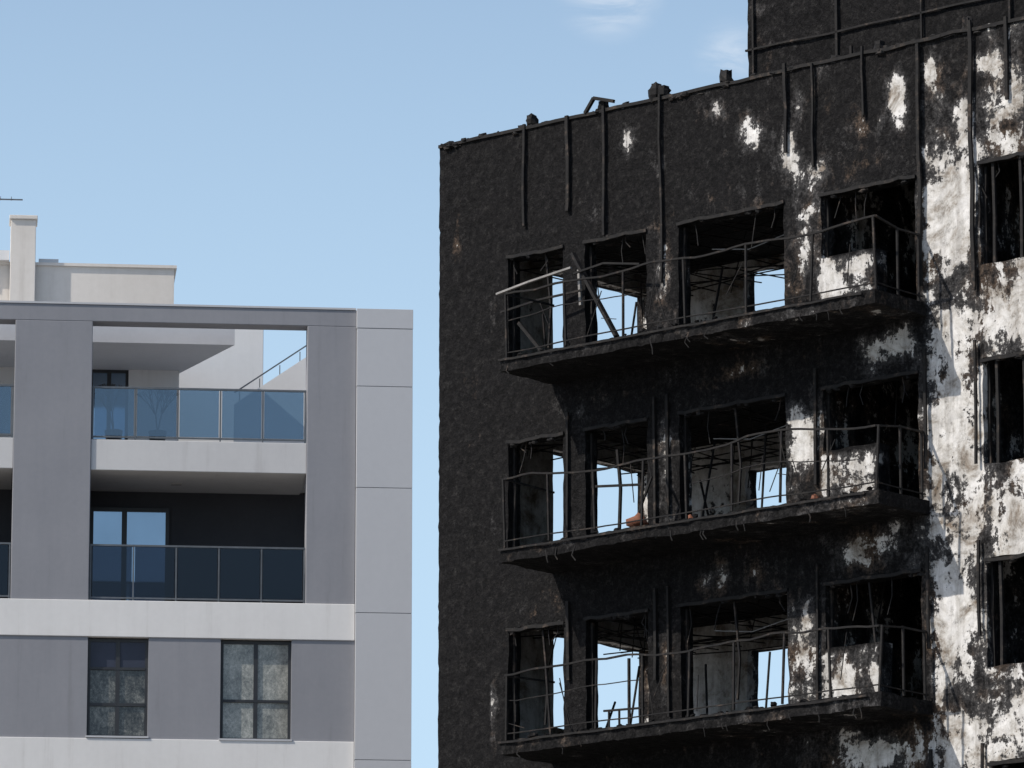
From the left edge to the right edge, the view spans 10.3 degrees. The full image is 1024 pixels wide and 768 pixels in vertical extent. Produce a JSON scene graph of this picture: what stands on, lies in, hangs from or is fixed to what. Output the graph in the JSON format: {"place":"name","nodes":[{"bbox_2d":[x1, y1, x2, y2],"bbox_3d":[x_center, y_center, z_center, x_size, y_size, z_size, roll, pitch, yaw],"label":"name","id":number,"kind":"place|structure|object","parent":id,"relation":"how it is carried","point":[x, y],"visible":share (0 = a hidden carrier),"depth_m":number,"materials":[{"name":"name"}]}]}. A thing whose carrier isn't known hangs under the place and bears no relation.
{"place":"outdoors","nodes":[
{"label":"outdoors","id":0,"kind":"place"},
{"bbox_2d":[0,489,304,602],"bbox_3d":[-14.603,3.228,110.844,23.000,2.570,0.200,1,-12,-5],"label":"loggia back wall","id":1,"kind":"structure","parent":0,"point":[242,520],"depth_m":111.74,"materials":[{"name":"grey paint"}]},
{"bbox_2d":[0,635,354,741],"bbox_3d":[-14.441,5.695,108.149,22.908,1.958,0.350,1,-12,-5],"label":"wall panel","id":2,"kind":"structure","parent":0,"point":[43,686],"depth_m":108.71,"materials":[{"name":"grey paint"}]},
{"bbox_2d":[0,598,354,641],"bbox_3d":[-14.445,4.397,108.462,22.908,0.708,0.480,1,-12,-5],"label":"white band","id":3,"kind":"object","parent":2,"relation":"on","point":[222,621],"visible":1,"depth_m":109.00,"materials":[{"name":"white paint"}]},
{"bbox_2d":[0,384,305,602],"bbox_3d":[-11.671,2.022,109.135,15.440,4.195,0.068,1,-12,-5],"label":"railing posts","id":4,"kind":"object","parent":3,"relation":"on","point":[177,438],"visible":1,"depth_m":109.59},
{"bbox_2d":[0,545,302,599],"bbox_3d":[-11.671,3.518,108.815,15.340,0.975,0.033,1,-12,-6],"label":"balcony railing","id":5,"kind":"object","parent":4,"relation":"attached to","point":[197,572],"visible":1,"depth_m":109.34,"materials":[{"name":"blue glass"}]},
{"bbox_2d":[0,386,303,438],"bbox_3d":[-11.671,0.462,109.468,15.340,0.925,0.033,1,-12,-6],"label":"railing glass","id":6,"kind":"object","parent":4,"relation":"attached to","point":[199,414],"visible":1,"depth_m":109.99,"materials":[{"name":"blue glass"}]},
{"bbox_2d":[0,303,356,603],"bbox_3d":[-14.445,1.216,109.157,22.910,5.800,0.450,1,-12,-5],"label":"grey frame","id":7,"kind":"object","parent":3,"relation":"on","point":[50,536],"visible":1,"depth_m":109.75,"materials":[{"name":"grey paint"}]},
{"bbox_2d":[0,300,355,309],"bbox_3d":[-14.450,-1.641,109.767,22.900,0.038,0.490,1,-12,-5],"label":"parapet cap","id":8,"kind":"object","parent":7,"relation":"on","point":[174,305],"visible":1,"depth_m":110.30,"materials":[{"name":"metal"}]},
{"bbox_2d":[85,735,291,740],"bbox_3d":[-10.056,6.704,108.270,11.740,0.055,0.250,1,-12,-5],"label":"window sills","id":9,"kind":"structure","parent":2,"relation":"attached to","point":[121,737],"depth_m":108.50,"materials":[{"name":"grey concrete"}]},
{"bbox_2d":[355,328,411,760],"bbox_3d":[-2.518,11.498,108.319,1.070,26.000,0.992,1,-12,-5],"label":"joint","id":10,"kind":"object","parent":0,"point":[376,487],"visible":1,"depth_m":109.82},
{"bbox_2d":[0,0,788,767],"label":"sky","id":11,"kind":"structure","parent":0,"point":[286,153],"materials":[{"name":"blue"}]},
{"bbox_2d":[832,159,1023,767],"bbox_3d":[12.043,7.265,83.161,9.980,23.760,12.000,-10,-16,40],"label":"partition walls","id":12,"kind":"structure","parent":0,"point":[879,403],"depth_m":83.85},
{"bbox_2d":[596,208,786,627],"bbox_3d":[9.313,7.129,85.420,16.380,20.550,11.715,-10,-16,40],"label":"floor slabs","id":13,"kind":"structure","parent":12,"relation":"attached to","point":[763,250],"depth_m":89.42,"materials":[{"name":"black concrete"}]},
{"label":"ground","id":14,"kind":"structure","parent":0,"visible":0},
{"bbox_2d":[354,308,412,767],"bbox_3d":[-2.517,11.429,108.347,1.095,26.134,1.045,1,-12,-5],"label":"pier panels","id":15,"kind":"object","parent":14,"relation":"on","point":[383,633],"visible":1,"depth_m":109.62,"materials":[{"name":"grey concrete"}]},
{"bbox_2d":[519,254,648,737],"bbox_3d":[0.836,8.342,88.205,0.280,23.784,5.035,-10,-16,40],"label":"flank wall","id":16,"kind":"structure","parent":14,"relation":"on","point":[533,505],"depth_m":89.17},
{"bbox_2d":[438,20,1023,767],"bbox_3d":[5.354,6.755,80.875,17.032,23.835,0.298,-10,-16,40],"label":"facade wall","id":17,"kind":"structure","parent":14,"relation":"on","point":[722,150],"depth_m":83.79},
{"bbox_2d":[496,234,787,631],"bbox_3d":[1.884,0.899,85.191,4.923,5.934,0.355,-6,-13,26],"label":"bent light frames","id":18,"kind":"structure","parent":17,"relation":"attached to","point":[543,277],"depth_m":86.15,"materials":[{"name":"silver metal"}]},
{"bbox_2d":[498,214,922,373],"bbox_3d":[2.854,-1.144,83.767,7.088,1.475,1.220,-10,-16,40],"label":"balcony railing","id":19,"kind":"object","parent":17,"relation":"attached to","point":[746,306],"visible":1,"depth_m":83.13,"materials":[{"name":"black metal"}]},
{"bbox_2d":[498,424,925,562],"bbox_3d":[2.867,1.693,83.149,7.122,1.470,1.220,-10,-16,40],"label":"balcony railing","id":20,"kind":"object","parent":17,"relation":"attached to","point":[731,504],"visible":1,"depth_m":82.27,"materials":[{"name":"black metal"}]},
{"bbox_2d":[626,494,819,526],"bbox_3d":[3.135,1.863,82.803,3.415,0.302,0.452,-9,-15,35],"label":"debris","id":21,"kind":"object","parent":20,"relation":"on","point":[636,517],"visible":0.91,"depth_m":83.52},
{"bbox_2d":[499,289,925,383],"bbox_3d":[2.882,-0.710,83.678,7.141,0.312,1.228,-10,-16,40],"label":"balcony slab","id":22,"kind":"structure","parent":17,"relation":"attached to","point":[870,308],"depth_m":83.30,"materials":[{"name":"black concrete"}]},
{"bbox_2d":[498,624,928,757],"bbox_3d":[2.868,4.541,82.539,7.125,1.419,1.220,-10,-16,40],"label":"balcony railing","id":23,"kind":"object","parent":17,"relation":"attached to","point":[733,703],"visible":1,"depth_m":82.00,"materials":[{"name":"black metal"}]},
{"bbox_2d":[499,486,929,572],"bbox_3d":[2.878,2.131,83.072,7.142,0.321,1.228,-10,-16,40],"label":"balcony slab","id":24,"kind":"structure","parent":17,"relation":"attached to","point":[871,506],"depth_m":82.64,"materials":[{"name":"black concrete"}]},
{"bbox_2d":[498,691,932,763],"bbox_3d":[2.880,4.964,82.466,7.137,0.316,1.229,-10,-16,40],"label":"balcony slab","id":25,"kind":"structure","parent":17,"relation":"attached to","point":[879,706],"depth_m":82.01,"materials":[{"name":"black concrete"}]},
{"bbox_2d":[438,16,1023,767],"bbox_3d":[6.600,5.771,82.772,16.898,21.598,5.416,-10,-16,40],"label":"charred frames","id":26,"kind":"structure","parent":17,"relation":"attached to","point":[658,92],"depth_m":84.64,"materials":[{"name":"metal"}]},
{"bbox_2d":[747,0,1023,76],"bbox_3d":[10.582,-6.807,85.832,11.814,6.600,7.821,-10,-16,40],"label":"storey","id":27,"kind":"object","parent":17,"relation":"on","point":[775,21],"visible":0.23,"depth_m":85.26,"materials":[{"name":"concrete"}]},
{"bbox_2d":[745,0,1010,73],"bbox_3d":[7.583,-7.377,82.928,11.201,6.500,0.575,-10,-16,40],"label":"storey rails","id":28,"kind":"object","parent":27,"relation":"attached to","point":[837,31],"visible":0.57,"depth_m":85.22,"materials":[{"name":"black metal"}]},
{"bbox_2d":[690,253,787,715],"bbox_3d":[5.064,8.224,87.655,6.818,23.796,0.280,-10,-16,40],"label":"wall","id":29,"kind":"structure","parent":14,"relation":"on","point":[719,675],"depth_m":90.16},
{"bbox_3d":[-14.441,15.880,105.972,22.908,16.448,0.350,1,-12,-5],"label":"wall of the lower storeys","id":30,"kind":"object","parent":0,"visible":0},
{"bbox_2d":[0,737,353,767],"bbox_3d":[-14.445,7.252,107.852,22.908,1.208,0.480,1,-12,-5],"label":"white band","id":31,"kind":"object","parent":30,"relation":"on","point":[32,752],"visible":1,"depth_m":108.44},
{"bbox_2d":[86,369,290,738],"bbox_3d":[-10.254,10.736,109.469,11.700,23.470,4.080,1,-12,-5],"label":"window frames","id":32,"kind":"structure","parent":30,"relation":"on","point":[118,668],"depth_m":108.96,"materials":[{"name":"black metal"}]},
{"bbox_2d":[89,670,144,735],"bbox_3d":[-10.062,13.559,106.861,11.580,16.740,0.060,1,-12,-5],"label":"dark window glass","id":33,"kind":"object","parent":32,"relation":"in","point":[102,690],"visible":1,"depth_m":108.72,"materials":[{"name":"grey glass"}]},
{"bbox_2d":[91,642,144,667],"bbox_3d":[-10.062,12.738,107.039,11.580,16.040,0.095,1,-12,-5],"label":"roller blinds","id":34,"kind":"object","parent":32,"relation":"attached to","point":[132,654],"visible":1,"depth_m":108.90,"materials":[{"name":"fabric"}]},
{"bbox_2d":[92,373,165,600],"bbox_3d":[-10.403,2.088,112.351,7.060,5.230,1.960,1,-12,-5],"label":"balcony door glass","id":35,"kind":"object","parent":32,"relation":"attached to","point":[145,528],"visible":0.36,"depth_m":111.48,"materials":[{"name":"blue glass"}]},
{"bbox_2d":[223,644,287,738],"bbox_3d":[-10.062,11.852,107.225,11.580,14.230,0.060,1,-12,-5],"label":"window glass curtained","id":36,"kind":"object","parent":32,"relation":"in","point":[238,669],"depth_m":109.03,"materials":[{"name":"grey glass"}]},
{"bbox_3d":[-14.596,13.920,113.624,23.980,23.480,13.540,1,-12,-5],"label":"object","id":37,"kind":"object","parent":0,"visible":0},
{"bbox_2d":[0,367,178,440],"bbox_3d":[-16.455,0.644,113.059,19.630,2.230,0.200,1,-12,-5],"label":"penthouse wall","id":38,"kind":"structure","parent":37,"relation":"on","point":[153,378],"depth_m":114.02,"materials":[{"name":"grey paint"}]},
{"bbox_2d":[0,261,176,303],"bbox_3d":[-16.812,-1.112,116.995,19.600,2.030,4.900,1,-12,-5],"label":"roof volume","id":39,"kind":"structure","parent":38,"relation":"on","point":[101,283],"depth_m":115.57,"materials":[{"name":"white paint"}]},
{"bbox_2d":[9,215,37,300],"bbox_3d":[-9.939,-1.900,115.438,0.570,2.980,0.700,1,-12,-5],"label":"chimney","id":40,"kind":"object","parent":39,"relation":"on","point":[22,254],"visible":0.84,"depth_m":115.28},
{"bbox_2d":[0,250,58,262],"bbox_3d":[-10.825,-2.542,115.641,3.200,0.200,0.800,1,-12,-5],"label":"rooftop structure","id":41,"kind":"object","parent":39,"relation":"on","point":[4,255],"visible":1,"depth_m":115.32,"materials":[{"name":"white"}]},
{"bbox_2d":[0,196,305,388],"bbox_3d":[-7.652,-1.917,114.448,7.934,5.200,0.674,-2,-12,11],"label":"antenna and handrail","id":42,"kind":"object","parent":39,"relation":"attached to","point":[11,199],"visible":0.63,"depth_m":113.43,"materials":[{"name":"metal"}]},
{"bbox_2d":[0,324,234,372],"bbox_3d":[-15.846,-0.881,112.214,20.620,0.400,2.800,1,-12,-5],"label":"penthouse canopy","id":43,"kind":"object","parent":38,"relation":"attached to","point":[180,350],"visible":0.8,"depth_m":111.93,"materials":[{"name":"white paint"}]},
{"bbox_2d":[0,437,305,494],"bbox_3d":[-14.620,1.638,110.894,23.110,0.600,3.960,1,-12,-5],"label":"terrace slab","id":44,"kind":"structure","parent":37,"relation":"on","point":[197,467],"depth_m":109.88,"materials":[{"name":"white paint"}]},
{"bbox_2d":[92,383,123,439],"bbox_3d":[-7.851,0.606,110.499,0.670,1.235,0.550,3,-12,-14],"label":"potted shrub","id":45,"kind":"object","parent":44,"relation":"on","point":[112,384],"visible":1,"depth_m":110.38,"materials":[{"name":"green plant"}]},
{"bbox_2d":[149,436,164,440],"bbox_3d":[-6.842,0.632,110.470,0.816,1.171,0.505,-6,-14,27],"label":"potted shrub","id":46,"kind":"object","parent":44,"relation":"on","point":[157,439],"visible":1,"depth_m":110.31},
{"bbox_2d":[171,483,181,485],"bbox_3d":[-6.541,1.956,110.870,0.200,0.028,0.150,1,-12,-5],"label":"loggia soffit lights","id":47,"kind":"object","parent":44,"relation":"attached to","point":[176,484],"visible":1,"depth_m":110.81},
{"bbox_2d":[178,329,263,441],"bbox_3d":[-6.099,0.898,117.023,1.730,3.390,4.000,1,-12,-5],"label":"stair block","id":48,"kind":"structure","parent":44,"relation":"on","point":[238,364],"depth_m":115.26,"materials":[{"name":"white paint"}]},
{"bbox_2d":[234,358,305,442],"bbox_3d":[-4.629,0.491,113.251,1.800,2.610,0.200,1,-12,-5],"label":"stair parapet","id":49,"kind":"structure","parent":44,"relation":"on","point":[293,377],"depth_m":113.27,"materials":[{"name":"white paint"}]}
]}

